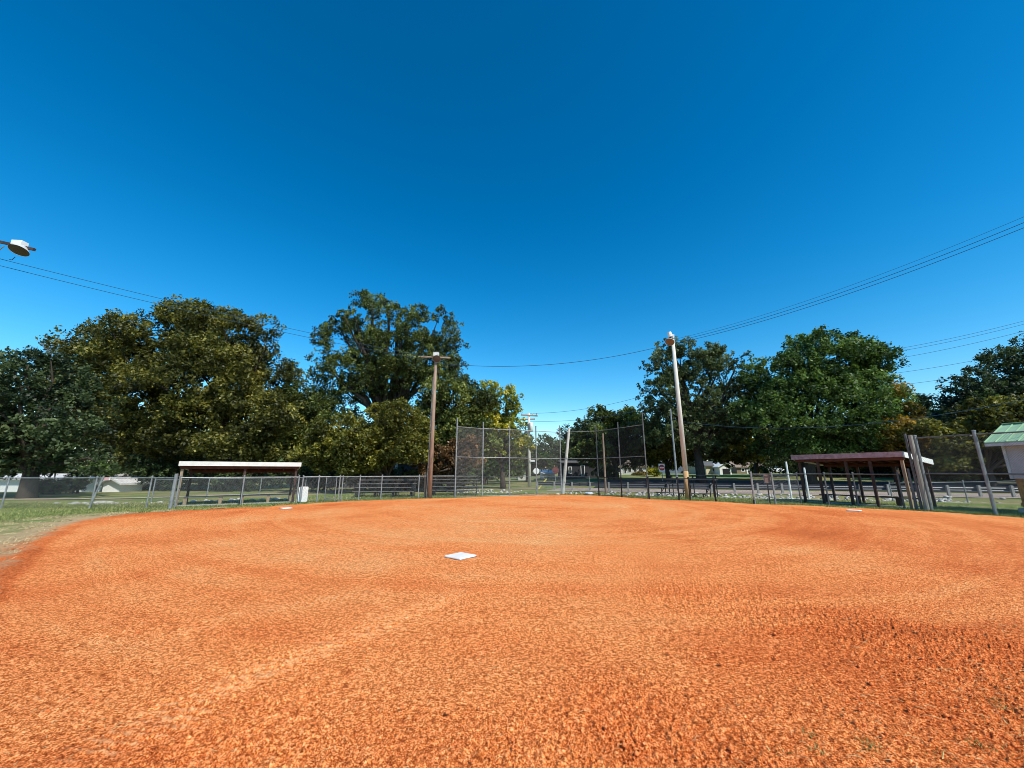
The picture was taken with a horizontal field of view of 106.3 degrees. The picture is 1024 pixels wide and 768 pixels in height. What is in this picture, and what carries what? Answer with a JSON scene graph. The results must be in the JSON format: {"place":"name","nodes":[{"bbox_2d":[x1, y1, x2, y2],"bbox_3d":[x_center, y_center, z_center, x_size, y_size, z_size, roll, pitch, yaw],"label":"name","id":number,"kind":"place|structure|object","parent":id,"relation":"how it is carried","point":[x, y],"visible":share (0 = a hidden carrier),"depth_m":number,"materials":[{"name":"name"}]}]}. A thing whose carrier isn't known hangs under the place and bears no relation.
{"place":"outdoors","nodes":[
{"label":"outdoors","id":0,"kind":"place"},
{"bbox_2d":[0,474,139,491],"bbox_3d":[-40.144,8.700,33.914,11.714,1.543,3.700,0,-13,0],"label":"building","id":1,"kind":"structure","parent":0,"point":[90,486],"depth_m":32.41,"materials":[{"name":"white paint"}]},
{"bbox_2d":[0,489,501,499],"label":"path","id":2,"kind":"structure","parent":0,"point":[197,495],"depth_m":24.61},
{"bbox_2d":[0,471,1023,521],"bbox_3d":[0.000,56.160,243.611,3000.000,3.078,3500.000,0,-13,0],"label":"ground","id":3,"kind":"structure","parent":0,"point":[542,489],"depth_m":29.74,"materials":[{"name":"green plant"}]},
{"bbox_2d":[0,240,35,259],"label":"light pole","id":4,"kind":"object","parent":3,"relation":"on","point":[20,247],"visible":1,"depth_m":14.75,"materials":[{"name":"white metal"}]},
{"bbox_2d":[2,259,430,357],"bbox_3d":[-12.918,-3.390,20.486,19.310,0.680,0.020,10,-16,-37],"label":"overhead wire","id":5,"kind":"object","parent":4,"relation":"attached to","point":[194,306],"visible":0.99,"depth_m":18.45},
{"bbox_2d":[38,473,71,494],"bbox_3d":[-35.090,7.570,28.994,3.212,2.074,1.832,0,-13,0],"label":"shrub","id":6,"kind":"object","parent":3,"relation":"on","point":[51,480],"visible":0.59,"depth_m":28.76,"materials":[{"name":"green plant"}]},
{"bbox_2d":[3,445,115,473],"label":"shrub","id":7,"kind":"object","parent":3,"relation":"on","point":[68,471],"visible":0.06,"depth_m":48.43,"materials":[{"name":"green plant"}]},
{"bbox_2d":[0,345,127,498],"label":"broadleaf tree","id":8,"kind":"object","parent":3,"relation":"on","point":[23,438],"visible":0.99,"depth_m":24.28,"materials":[{"name":"green plant"}]},
{"bbox_2d":[61,468,92,493],"bbox_3d":[-33.933,7.678,29.798,1.840,2.207,1.899,0,-13,0],"label":"shrub","id":9,"kind":"object","parent":3,"relation":"on","point":[78,481],"visible":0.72,"depth_m":29.70,"materials":[{"name":"green plant"}]},
{"bbox_2d":[0,476,178,508],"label":"chain link fence","id":10,"kind":"object","parent":3,"relation":"on","point":[92,495],"visible":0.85,"depth_m":17.82,"materials":[{"name":"metal"}]},
{"bbox_2d":[88,476,104,507],"bbox_3d":[-19.133,5.008,17.665,0.344,1.532,0.067,5,-14,-20],"label":"fence post","id":11,"kind":"object","parent":3,"relation":"on","point":[94,496],"visible":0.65,"depth_m":17.66,"materials":[{"name":"metal"}]},
{"bbox_2d":[77,459,120,491],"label":"tree","id":12,"kind":"object","parent":3,"relation":"on","point":[103,464],"visible":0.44,"depth_m":32.03,"materials":[{"name":"green plant"}]},
{"bbox_2d":[97,478,149,491],"bbox_3d":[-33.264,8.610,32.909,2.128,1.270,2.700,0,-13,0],"label":"building","id":13,"kind":"structure","parent":3,"relation":"on","point":[105,487],"depth_m":32.01,"materials":[{"name":"white paint"}]},
{"bbox_2d":[22,308,230,489],"bbox_3d":[-37.869,1.034,39.063,17.020,19.396,12.762,0,-13,0],"label":"broadleaf tree","id":14,"kind":"object","parent":3,"relation":"on","point":[101,350],"visible":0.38,"depth_m":36.01,"materials":[{"name":"green plant"}]},
{"bbox_2d":[0,501,294,512],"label":"weeds","id":15,"kind":"object","parent":3,"relation":"on","point":[42,506],"visible":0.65,"depth_m":18.55,"materials":[{"name":"green plant"}]},
{"bbox_2d":[110,456,212,490],"bbox_3d":[-31.718,8.210,34.905,9.343,3.567,4.527,0,-13,0],"label":"shrub","id":16,"kind":"object","parent":3,"relation":"on","point":[155,469],"visible":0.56,"depth_m":34.24,"materials":[{"name":"green plant"}]},
{"bbox_2d":[54,497,287,504],"bbox_3d":[-18.520,6.484,21.132,10.949,0.225,2.700,5,-14,-23],"label":"rubble","id":17,"kind":"object","parent":3,"relation":"on","point":[231,499],"visible":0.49,"depth_m":20.77,"materials":[{"name":"stone"}]},
{"bbox_2d":[168,474,178,508],"bbox_3d":[-15.441,4.918,17.497,0.153,1.622,0.140,0,-13,0],"label":"fence post","id":18,"kind":"object","parent":3,"relation":"on","point":[173,491],"visible":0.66,"depth_m":17.46,"materials":[{"name":"metal"}]},
{"bbox_2d":[107,294,310,489],"bbox_3d":[-28.349,0.681,37.124,18.017,19.177,12.418,0,-13,0],"label":"broadleaf tree","id":19,"kind":"object","parent":3,"relation":"on","point":[218,403],"visible":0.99,"depth_m":34.90,"materials":[{"name":"green plant"}]},
{"bbox_2d":[182,458,289,491],"bbox_3d":[-23.739,8.123,33.868,8.812,3.402,4.723,-3,-13,14],"label":"shrub","id":20,"kind":"object","parent":3,"relation":"on","point":[251,487],"visible":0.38,"depth_m":33.02,"materials":[{"name":"green plant"}]},
{"bbox_2d":[182,494,290,504],"bbox_3d":[-14.303,6.067,20.223,4.665,0.415,0.280,8,-15,-31],"label":"bench","id":21,"kind":"object","parent":3,"relation":"on","point":[220,499],"visible":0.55,"depth_m":19.94,"materials":[{"name":"grey wood"}]},
{"bbox_2d":[174,475,299,506],"bbox_3d":[-13.340,5.304,18.939,4.954,1.580,0.166,8,-15,-31],"label":"chain link fence","id":22,"kind":"object","parent":3,"relation":"on","point":[179,485],"visible":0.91,"depth_m":18.89,"materials":[{"name":"metal"}]},
{"bbox_2d":[176,461,300,506],"bbox_3d":[-14.292,5.256,20.381,5.105,2.137,3.029,8,-15,-31],"label":"dugout","id":23,"kind":"object","parent":3,"relation":"on","point":[244,468],"visible":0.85,"depth_m":19.96,"materials":[{"name":"white paint"}]},
{"bbox_2d":[17,431,498,482],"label":"woods","id":24,"kind":"object","parent":3,"relation":"on","point":[136,456],"visible":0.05,"depth_m":57.62,"materials":[{"name":"green plant"}]},
{"bbox_2d":[234,362,366,485],"bbox_3d":[-21.207,4.295,40.451,11.630,13.597,8.901,0,-13,0],"label":"broadleaf tree","id":25,"kind":"object","parent":3,"relation":"on","point":[319,403],"visible":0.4,"depth_m":39.02,"materials":[{"name":"green plant"}]},
{"bbox_2d":[298,487,307,501],"bbox_3d":[-11.311,5.971,20.797,0.451,0.800,0.090,9,-15,-33],"label":"white board","id":26,"kind":"object","parent":3,"relation":"on","point":[304,494],"visible":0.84,"depth_m":20.78,"materials":[{"name":"paint"}]},
{"bbox_2d":[283,460,350,490],"bbox_3d":[-17.151,8.022,33.998,5.819,3.406,3.736,0,-13,0],"label":"shrub","id":27,"kind":"object","parent":3,"relation":"on","point":[303,470],"visible":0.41,"depth_m":33.17,"materials":[{"name":"green plant"}]},
{"bbox_2d":[287,396,442,492],"bbox_3d":[-11.718,5.162,31.408,11.990,7.868,6.789,0,-13,0],"label":"broadleaf tree","id":28,"kind":"object","parent":3,"relation":"on","point":[374,446],"visible":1,"depth_m":29.76,"materials":[{"name":"green plant"}]},
{"bbox_2d":[151,476,589,501],"bbox_3d":[-8.586,8.301,31.650,29.611,1.410,9.596,6,-14,-25],"label":"chain link fence","id":29,"kind":"object","parent":3,"relation":"on","point":[208,482],"visible":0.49,"depth_m":28.49,"materials":[{"name":"metal"}]},
{"bbox_2d":[337,466,410,489],"bbox_3d":[-12.778,8.748,35.969,7.316,2.892,3.923,0,-13,0],"label":"shrub","id":30,"kind":"object","parent":3,"relation":"on","point":[395,472],"visible":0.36,"depth_m":35.27,"materials":[{"name":"green plant"}]},
{"bbox_2d":[300,475,454,502],"bbox_3d":[-7.624,6.250,23.072,8.982,1.580,0.650,8,-15,-32],"label":"chain link fence","id":31,"kind":"object","parent":3,"relation":"on","point":[358,493],"visible":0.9,"depth_m":22.61,"materials":[{"name":"metal"}]},
{"bbox_2d":[324,477,336,500],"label":"gate","id":32,"kind":"structure","parent":31,"relation":"attached to","point":[331,489],"depth_m":21.28,"materials":[{"name":"metal"}]},
{"bbox_2d":[352,477,416,496],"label":"bleachers","id":33,"kind":"object","parent":3,"relation":"on","point":[394,491],"visible":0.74,"depth_m":26.02,"materials":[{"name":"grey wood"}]},
{"bbox_2d":[344,462,426,487],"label":"house","id":34,"kind":"structure","parent":3,"relation":"on","point":[405,467],"depth_m":41.04,"materials":[{"name":"grey"}]},
{"bbox_2d":[304,289,470,423],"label":"broadleaf tree","id":35,"kind":"object","parent":3,"relation":"on","point":[373,375],"visible":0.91,"depth_m":40.99,"materials":[{"name":"green plant"}]},
{"bbox_2d":[421,352,449,497],"bbox_3d":[-5.187,2.598,25.001,2.006,9.692,0.656,0,-13,0],"label":"light pole","id":36,"kind":"object","parent":3,"relation":"on","point":[436,357],"visible":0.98,"depth_m":25.06,"materials":[{"name":"brown wood"}]},
{"bbox_2d":[0,265,431,360],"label":"overhead wire","id":37,"kind":"object","parent":36,"relation":"attached to","point":[190,311],"visible":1,"depth_m":18.16,"materials":[{"name":"metal"}]},
{"bbox_2d":[438,345,664,366],"bbox_3d":[2.822,-1.931,25.935,15.831,1.502,0.029,0,-13,2],"label":"overhead wire","id":38,"kind":"object","parent":36,"relation":"attached to","point":[550,364],"visible":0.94,"depth_m":25.80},
{"bbox_2d":[396,463,477,490],"bbox_3d":[-6.584,8.261,33.981,7.247,3.012,4.127,0,-13,0],"label":"shrub","id":39,"kind":"object","parent":3,"relation":"on","point":[412,472],"visible":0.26,"depth_m":33.26,"materials":[{"name":"green plant"}]},
{"bbox_2d":[411,433,487,491],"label":"broadleaf tree","id":40,"kind":"object","parent":3,"relation":"on","point":[448,452],"visible":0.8,"depth_m":31.78,"materials":[{"name":"green plant"}]},
{"bbox_2d":[404,355,503,489],"bbox_3d":[-5.772,3.537,36.550,10.052,13.390,6.987,0,-13,0],"label":"broadleaf tree","id":41,"kind":"object","parent":3,"relation":"on","point":[446,416],"visible":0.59,"depth_m":35.69,"materials":[{"name":"green plant"}]},
{"bbox_2d":[432,476,478,494],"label":"bleachers","id":42,"kind":"object","parent":3,"relation":"on","point":[434,487],"visible":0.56,"depth_m":28.23,"materials":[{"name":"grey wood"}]},
{"bbox_2d":[172,439,738,477],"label":"woods","id":43,"kind":"object","parent":3,"relation":"on","point":[541,447],"visible":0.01,"depth_m":103.76,"materials":[{"name":"green plant"}]},
{"bbox_2d":[435,405,532,483],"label":"broadleaf tree","id":44,"kind":"object","parent":3,"relation":"on","point":[521,456],"visible":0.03,"depth_m":54.06,"materials":[{"name":"green plant"}]},
{"bbox_2d":[466,456,508,482],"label":"shrub","id":45,"kind":"object","parent":3,"relation":"on","point":[494,467],"visible":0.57,"depth_m":49.88,"materials":[{"name":"green plant"}]},
{"bbox_2d":[468,379,534,488],"bbox_3d":[-1.752,5.096,39.585,8.522,11.642,6.379,0,-13,0],"label":"broadleaf tree","id":46,"kind":"object","parent":3,"relation":"on","point":[505,419],"visible":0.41,"depth_m":38.95,"materials":[{"name":"green plant"}]},
{"bbox_2d":[454,418,561,497],"bbox_3d":[-0.097,5.355,27.514,8.417,5.312,0.478,6,-14,-26],"label":"backstop","id":47,"kind":"object","parent":3,"relation":"on","point":[509,451],"visible":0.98,"depth_m":27.32,"materials":[{"name":"metal"}]},
{"bbox_2d":[0,495,1023,767],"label":"infield","id":48,"kind":"object","parent":3,"relation":"on","point":[294,577],"visible":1,"depth_m":3.80,"materials":[{"name":"soil"}]},
{"bbox_2d":[0,507,225,559],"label":"thatch","id":49,"kind":"object","parent":48,"relation":"on","point":[107,514],"visible":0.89,"depth_m":12.45,"materials":[{"name":"beige plant"}]},
{"bbox_2d":[444,552,476,560],"bbox_3d":[-0.988,3.298,7.355,0.444,0.049,0.444,-11,-17,39],"label":"base","id":50,"kind":"object","parent":48,"relation":"on","point":[459,556],"visible":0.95,"depth_m":7.30,"materials":[{"name":"plastic"}]},
{"bbox_2d":[0,591,1023,767],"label":"clods","id":51,"kind":"object","parent":48,"relation":"on","point":[678,758],"visible":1,"depth_m":2.63,"materials":[{"name":"soil"}]},
{"bbox_2d":[0,545,1023,767],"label":"straws","id":52,"kind":"object","parent":48,"relation":"on","point":[673,676],"visible":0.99,"depth_m":2.60,"materials":[{"name":"plant"}]},
{"bbox_2d":[71,590,1023,755],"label":"clods","id":53,"kind":"object","parent":48,"relation":"on","point":[636,752],"visible":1,"depth_m":2.59,"materials":[{"name":"soil"}]},
{"bbox_2d":[767,623,1023,762],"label":"grass tufts","id":54,"kind":"object","parent":48,"relation":"on","point":[866,740],"visible":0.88,"depth_m":2.30,"materials":[{"name":"plant"}]},
{"bbox_2d":[0,492,1023,522],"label":"grass","id":55,"kind":"structure","parent":3,"relation":"on","point":[8,518],"depth_m":18.55,"materials":[{"name":"plant"}]},
{"bbox_2d":[521,413,537,486],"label":"utility pole","id":56,"kind":"object","parent":3,"relation":"on","point":[530,425],"visible":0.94,"depth_m":43.16,"materials":[{"name":"grey wood"}]},
{"bbox_2d":[502,433,557,481],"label":"broadleaf tree","id":57,"kind":"object","parent":3,"relation":"on","point":[539,454],"visible":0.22,"depth_m":63.15,"materials":[{"name":"green plant"}]},
{"bbox_2d":[538,470,556,478],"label":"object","id":58,"kind":"structure","parent":3,"relation":"on","point":[546,471],"depth_m":72.44,"materials":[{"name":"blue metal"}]},
{"bbox_2d":[562,428,569,493],"bbox_3d":[4.206,6.001,30.053,0.895,5.146,0.280,0,-13,0],"label":"leaning pole","id":59,"kind":"object","parent":3,"relation":"on","point":[565,462],"visible":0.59,"depth_m":29.90,"materials":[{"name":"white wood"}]},
{"bbox_2d":[557,461,598,478],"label":"building","id":60,"kind":"structure","parent":3,"relation":"on","point":[575,469],"depth_m":58.53,"materials":[{"name":"grey"}]},
{"bbox_2d":[542,414,626,469],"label":"broadleaf tree","id":61,"kind":"object","parent":3,"relation":"on","point":[587,424],"visible":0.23,"depth_m":67.59,"materials":[{"name":"green plant"}]},
{"bbox_2d":[590,464,617,479],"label":"shrub","id":62,"kind":"object","parent":3,"relation":"on","point":[611,471],"visible":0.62,"depth_m":50.30,"materials":[{"name":"green plant"}]},
{"bbox_2d":[560,412,648,498],"bbox_3d":[6.565,5.161,27.222,1.315,5.564,6.897,12,-18,-42],"label":"backstop","id":63,"kind":"object","parent":3,"relation":"on","point":[619,446],"visible":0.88,"depth_m":26.96,"materials":[{"name":"metal"}]},
{"bbox_2d":[602,433,606,493],"bbox_3d":[7.523,6.442,31.289,0.166,4.802,0.166,5,-14,-22],"label":"thin pole","id":64,"kind":"object","parent":3,"relation":"on","point":[605,486],"visible":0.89,"depth_m":31.23,"materials":[{"name":"grey wood"}]},
{"bbox_2d":[571,403,663,479],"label":"broadleaf tree","id":65,"kind":"object","parent":3,"relation":"on","point":[610,421],"visible":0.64,"depth_m":50.38,"materials":[{"name":"green plant"}]},
{"bbox_2d":[647,466,661,476],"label":"shrub","id":66,"kind":"object","parent":3,"relation":"on","point":[654,471],"visible":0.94,"depth_m":59.81,"materials":[{"name":"yellow plant"}]},
{"bbox_2d":[670,409,677,490],"bbox_3d":[14.511,5.863,34.366,0.185,7.376,0.185,5,-14,-22],"label":"thin pole","id":67,"kind":"object","parent":3,"relation":"on","point":[673,446],"visible":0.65,"depth_m":34.35,"materials":[{"name":"metal"}]},
{"bbox_2d":[597,476,754,503],"bbox_3d":[9.077,6.346,23.221,1.018,1.460,9.716,12,-18,-43],"label":"chain link fence","id":68,"kind":"object","parent":3,"relation":"on","point":[677,478],"visible":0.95,"depth_m":22.67,"materials":[{"name":"black metal"}]},
{"bbox_2d":[665,332,690,498],"bbox_3d":[10.700,1.952,24.791,0.582,10.858,1.819,-7,-15,28],"label":"light pole","id":69,"kind":"object","parent":3,"relation":"on","point":[670,341],"visible":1,"depth_m":24.67,"materials":[{"name":"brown wood"}]},
{"bbox_2d":[675,228,1022,343],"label":"overhead wire","id":70,"kind":"object","parent":69,"relation":"attached to","point":[866,287],"visible":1,"depth_m":18.93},
{"bbox_2d":[678,217,1022,338],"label":"overhead wire","id":71,"kind":"object","parent":69,"relation":"attached to","point":[866,279],"visible":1,"depth_m":19.08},
{"bbox_2d":[678,222,1023,340],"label":"overhead wire","id":72,"kind":"object","parent":69,"relation":"attached to","point":[864,284],"visible":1,"depth_m":19.14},
{"bbox_2d":[683,399,1023,427],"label":"overhead wire","id":73,"kind":"object","parent":69,"relation":"attached to","point":[878,422],"visible":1,"depth_m":18.18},
{"bbox_2d":[654,475,718,496],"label":"bleachers","id":74,"kind":"object","parent":3,"relation":"on","point":[669,492],"visible":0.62,"depth_m":26.58,"materials":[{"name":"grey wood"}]},
{"bbox_2d":[627,336,759,482],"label":"broadleaf tree","id":75,"kind":"object","parent":3,"relation":"on","point":[700,410],"visible":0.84,"depth_m":42.84,"materials":[{"name":"green plant"}]},
{"bbox_2d":[624,420,770,477],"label":"broadleaf tree","id":76,"kind":"object","parent":3,"relation":"on","point":[665,450],"visible":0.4,"depth_m":47.80,"materials":[{"name":"green plant"}]},
{"bbox_2d":[688,461,714,473],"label":"house","id":77,"kind":"structure","parent":3,"relation":"on","point":[708,465],"depth_m":69.53,"materials":[{"name":"beige"}]},
{"bbox_2d":[712,462,732,474],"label":"building","id":78,"kind":"structure","parent":3,"relation":"on","point":[720,469],"depth_m":66.42,"materials":[{"name":"white paint"}]},
{"bbox_2d":[446,489,1005,502],"bbox_3d":[17.665,7.770,26.066,49.286,0.561,6.157,-5,-14,20],"label":"rubble","id":79,"kind":"object","parent":3,"relation":"on","point":[788,497],"visible":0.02,"depth_m":27.38,"materials":[{"name":"stone"}]},
{"bbox_2d":[724,459,769,473],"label":"house","id":80,"kind":"structure","parent":3,"relation":"on","point":[737,469],"depth_m":72.21,"materials":[{"name":"beige brick"}]},
{"bbox_2d":[714,399,796,476],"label":"broadleaf tree","id":81,"kind":"object","parent":3,"relation":"on","point":[771,465],"visible":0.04,"depth_m":56.03,"materials":[{"name":"green plant"}]},
{"bbox_2d":[752,474,798,503],"bbox_3d":[13.799,5.474,20.016,2.564,1.730,0.123,1,-13,-4],"label":"chain link fence","id":82,"kind":"object","parent":3,"relation":"on","point":[776,487],"visible":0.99,"depth_m":20.04,"materials":[{"name":"metal"}]},
{"bbox_2d":[537,482,1017,496],"bbox_3d":[23.021,7.907,28.695,43.871,0.860,0.250,-4,-14,19],"label":"guard rail","id":83,"kind":"object","parent":3,"relation":"on","point":[816,486],"visible":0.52,"depth_m":29.50,"materials":[{"name":"metal"}]},
{"bbox_2d":[758,446,801,477],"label":"shrub","id":84,"kind":"object","parent":3,"relation":"on","point":[782,459],"visible":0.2,"depth_m":50.18,"materials":[{"name":"green plant"}]},
{"bbox_2d":[547,488,1020,497],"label":"gravel lane","id":85,"kind":"structure","parent":3,"relation":"on","point":[819,492],"depth_m":30.60,"materials":[{"name":"gravel"}]},
{"bbox_2d":[785,462,792,498],"bbox_3d":[17.918,6.227,24.861,0.102,2.353,0.102,5,-14,-22],"label":"pipe post","id":86,"kind":"object","parent":3,"relation":"on","point":[788,480],"visible":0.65,"depth_m":24.83,"materials":[{"name":"metal"}]},
{"bbox_2d":[725,324,921,483],"bbox_3d":[31.340,2.263,39.811,18.153,16.819,12.405,0,-13,0],"label":"broadleaf tree","id":87,"kind":"object","parent":3,"relation":"on","point":[863,378],"visible":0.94,"depth_m":36.90,"materials":[{"name":"green plant"}]},
{"bbox_2d":[795,472,905,507],"bbox_3d":[16.310,5.177,18.740,0.087,1.740,3.903,11,-17,-40],"label":"chain link fence","id":88,"kind":"object","parent":3,"relation":"on","point":[855,488],"visible":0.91,"depth_m":18.59,"materials":[{"name":"black metal"}]},
{"bbox_2d":[790,451,936,508],"bbox_3d":[18.155,4.944,19.959,3.329,2.557,4.689,7,-14,-27],"label":"dugout","id":89,"kind":"object","parent":3,"relation":"on","point":[870,460],"visible":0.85,"depth_m":19.50,"materials":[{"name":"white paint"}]},
{"bbox_2d":[820,494,917,505],"bbox_3d":[18.197,5.954,19.727,0.280,0.415,4.049,7,-14,-27],"label":"bench","id":90,"kind":"object","parent":3,"relation":"on","point":[899,500],"visible":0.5,"depth_m":19.26,"materials":[{"name":"brown paint"}]},
{"bbox_2d":[837,449,907,477],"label":"shrub","id":91,"kind":"object","parent":3,"relation":"on","point":[864,468],"visible":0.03,"depth_m":50.62,"materials":[{"name":"green plant"}]},
{"bbox_2d":[773,447,1003,477],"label":"woods","id":92,"kind":"object","parent":3,"relation":"on","point":[836,470],"visible":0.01,"depth_m":53.52,"materials":[{"name":"green plant"}]},
{"bbox_2d":[858,380,933,484],"bbox_3d":[36.695,4.848,36.940,6.449,10.320,5.754,0,-13,0],"label":"broadleaf tree","id":93,"kind":"object","parent":3,"relation":"on","point":[894,444],"visible":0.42,"depth_m":35.67,"materials":[{"name":"green plant"}]},
{"bbox_2d":[906,468,917,509],"bbox_3d":[17.782,4.697,17.047,0.100,1.850,0.105,0,-13,0],"label":"fence post","id":94,"kind":"object","parent":3,"relation":"on","point":[912,490],"visible":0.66,"depth_m":17.02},
{"bbox_2d":[904,434,923,509],"bbox_3d":[17.925,3.924,17.144,0.100,3.400,0.105,0,-13,0],"label":"fence post","id":95,"kind":"object","parent":3,"relation":"on","point":[914,474],"visible":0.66,"depth_m":17.10,"materials":[{"name":"wood"}]},
{"bbox_2d":[908,435,929,510],"bbox_3d":[17.945,3.920,16.946,0.170,3.320,0.178,0,-13,0],"label":"fence post","id":96,"kind":"object","parent":3,"relation":"on","point":[919,477],"visible":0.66,"depth_m":16.89,"materials":[{"name":"silver metal"}]},
{"bbox_2d":[903,393,953,478],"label":"broadleaf tree","id":97,"kind":"object","parent":3,"relation":"on","point":[937,409],"visible":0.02,"depth_m":46.45,"materials":[{"name":"green plant"}]},
{"bbox_2d":[888,480,1019,502],"bbox_3d":[25.511,6.160,21.776,6.069,1.642,0.444,-8,-15,31],"label":"chain link fence","id":98,"kind":"object","parent":3,"relation":"on","point":[960,490],"visible":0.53,"depth_m":21.85,"materials":[{"name":"metal"}]},
{"bbox_2d":[895,393,1023,485],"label":"broadleaf tree","id":99,"kind":"object","parent":3,"relation":"on","point":[979,422],"visible":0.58,"depth_m":32.76,"materials":[{"name":"green plant"}]},
{"bbox_2d":[921,465,1008,481],"bbox_3d":[47.483,8.685,39.743,11.621,3.541,4.645,0,-13,0],"label":"shrub","id":100,"kind":"object","parent":3,"relation":"on","point":[955,476],"visible":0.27,"depth_m":39.10,"materials":[{"name":"green plant"}]},
{"bbox_2d":[913,430,1023,514],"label":"chain link fence","id":101,"kind":"object","parent":3,"relation":"on","point":[985,474],"visible":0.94,"depth_m":15.51,"materials":[{"name":"metal"}]},
{"bbox_2d":[916,331,1023,481],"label":"broadleaf tree","id":102,"kind":"object","parent":3,"relation":"on","point":[990,384],"visible":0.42,"depth_m":40.49,"materials":[{"name":"green plant"}]},
{"bbox_2d":[984,422,1023,512],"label":"hut","id":103,"kind":"object","parent":3,"relation":"on","point":[1011,427],"visible":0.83,"depth_m":15.85,"materials":[{"name":"white"}]},
{"bbox_2d":[0,0,1023,465],"label":"sky","id":104,"kind":"structure","parent":0,"point":[574,181],"materials":[{"name":"blue"}]},
{"bbox_2d":[600,462,647,474],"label":"house","id":105,"kind":"structure","parent":0,"point":[629,470],"depth_m":70.21,"materials":[{"name":"beige"}]},
{"bbox_2d":[649,461,682,473],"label":"house","id":106,"kind":"structure","parent":0,"point":[680,469],"depth_m":76.09,"materials":[{"name":"grey stone"}]},
{"bbox_2d":[595,480,1018,491],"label":"street","id":107,"kind":"structure","parent":0,"point":[794,482],"depth_m":38.22,"materials":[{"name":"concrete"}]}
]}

